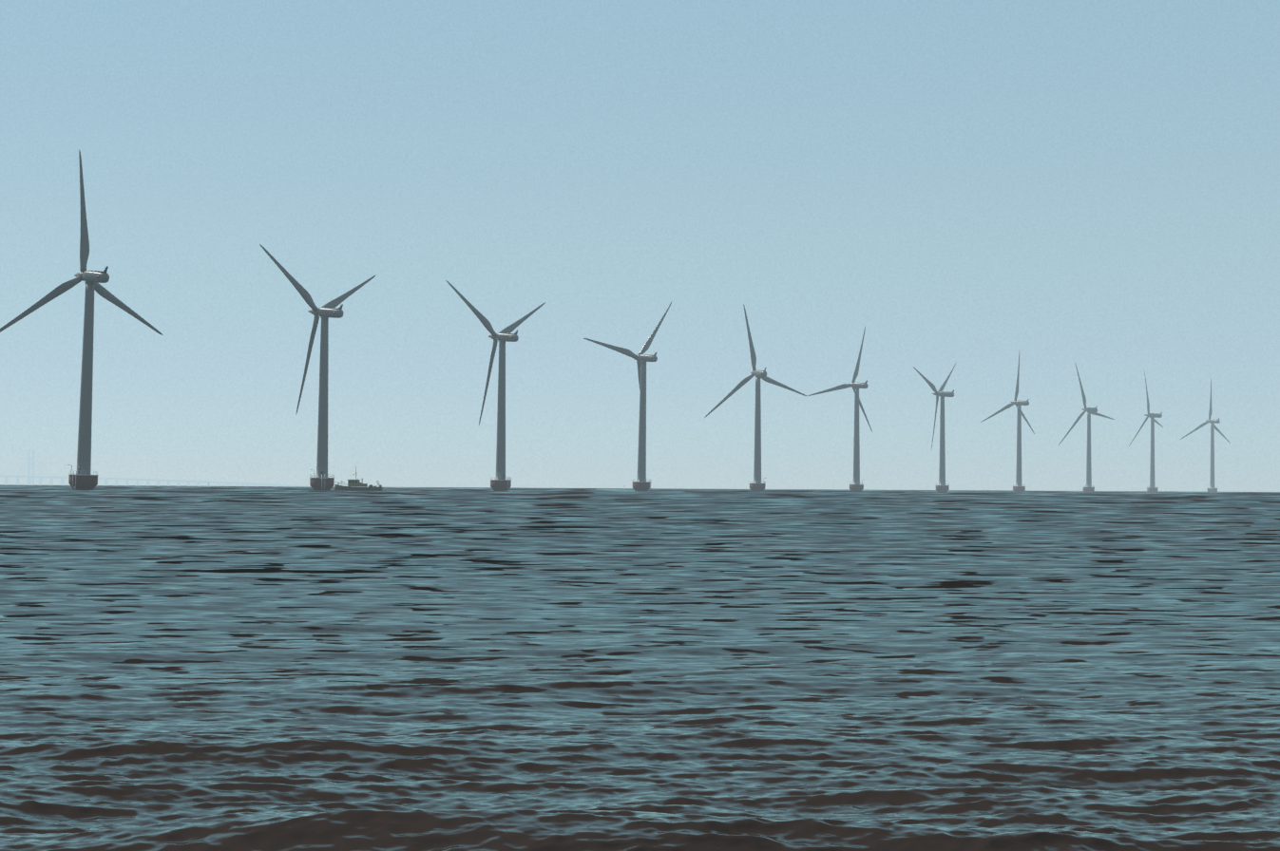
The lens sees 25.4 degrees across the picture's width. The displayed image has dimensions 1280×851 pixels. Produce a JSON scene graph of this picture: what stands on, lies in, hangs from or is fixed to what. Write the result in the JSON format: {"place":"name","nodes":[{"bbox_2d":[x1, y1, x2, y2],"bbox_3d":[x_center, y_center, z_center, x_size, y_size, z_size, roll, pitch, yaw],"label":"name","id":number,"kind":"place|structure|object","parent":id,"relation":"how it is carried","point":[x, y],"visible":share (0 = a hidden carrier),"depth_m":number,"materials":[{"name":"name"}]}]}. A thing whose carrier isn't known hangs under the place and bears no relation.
{"place":"outdoors","nodes":[
{"label":"outdoors","id":0,"kind":"place"},
{"bbox_2d":[0,450,308,486],"bbox_3d":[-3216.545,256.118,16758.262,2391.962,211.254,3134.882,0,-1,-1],"label":"bridge","id":1,"kind":"structure","parent":0,"point":[28,477],"depth_m":16869.22,"materials":[{"name":"concrete"}]},
{"bbox_2d":[0,484,1279,850],"bbox_3d":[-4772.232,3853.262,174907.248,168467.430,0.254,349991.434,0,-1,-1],"label":"sea","id":2,"kind":"structure","parent":0,"point":[386,669],"depth_m":21.04,"materials":[{"name":"liquid"}]},
{"bbox_2d":[0,150,163,490],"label":"wind turbine","id":3,"kind":"object","parent":2,"relation":"in","point":[83,478],"visible":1,"depth_m":849.85,"materials":[{"name":"metal"}]},
{"bbox_2d":[259,244,376,490],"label":"wind turbine","id":4,"kind":"object","parent":2,"relation":"in","point":[321,481],"visible":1,"depth_m":1019.67,"materials":[{"name":"metal"}]},
{"bbox_2d":[334,465,382,491],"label":"work boat","id":5,"kind":"object","parent":2,"relation":"on","point":[356,483],"visible":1,"depth_m":981.73,"materials":[{"name":"grey metal"}]},
{"bbox_2d":[445,280,545,491],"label":"wind turbine","id":6,"kind":"object","parent":2,"relation":"in","point":[500,483],"visible":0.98,"depth_m":1180.31,"materials":[{"name":"metal"}]},
{"bbox_2d":[583,302,671,491],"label":"wind turbine","id":7,"kind":"object","parent":2,"relation":"in","point":[640,484],"visible":0.98,"depth_m":1360.86,"materials":[{"name":"metal"}]},
{"bbox_2d":[704,304,806,492],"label":"wind turbine","id":8,"kind":"object","parent":2,"relation":"in","point":[756,486],"visible":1,"depth_m":1534.07,"materials":[{"name":"metal"}]},
{"bbox_2d":[807,326,872,492],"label":"wind turbine","id":9,"kind":"object","parent":2,"relation":"in","point":[856,487],"visible":0.98,"depth_m":1701.75,"materials":[{"name":"metal"}]},
{"bbox_2d":[913,362,956,492],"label":"wind turbine","id":10,"kind":"object","parent":2,"relation":"in","point":[942,487],"visible":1,"depth_m":1848.51,"materials":[{"name":"metal"}]},
{"bbox_2d":[980,354,1034,493],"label":"wind turbine","id":11,"kind":"object","parent":2,"relation":"in","point":[1018,487],"visible":0.96,"depth_m":2025.15,"materials":[{"name":"metal"}]},
{"bbox_2d":[1058,362,1114,493],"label":"wind turbine","id":12,"kind":"object","parent":2,"relation":"in","point":[1088,488],"visible":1,"depth_m":2187.14,"materials":[{"name":"metal"}]},
{"bbox_2d":[1128,372,1163,493],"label":"wind turbine","id":13,"kind":"object","parent":2,"relation":"in","point":[1152,488],"visible":0.96,"depth_m":2337.69,"materials":[{"name":"metal"}]},
{"bbox_2d":[1180,379,1230,493],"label":"wind turbine","id":14,"kind":"object","parent":2,"relation":"in","point":[1212,488],"visible":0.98,"depth_m":2521.88,"materials":[{"name":"metal"}]},
{"bbox_2d":[0,0,1279,492],"label":"sky","id":15,"kind":"structure","parent":0,"point":[979,185],"materials":[{"name":"blue"}]}
]}

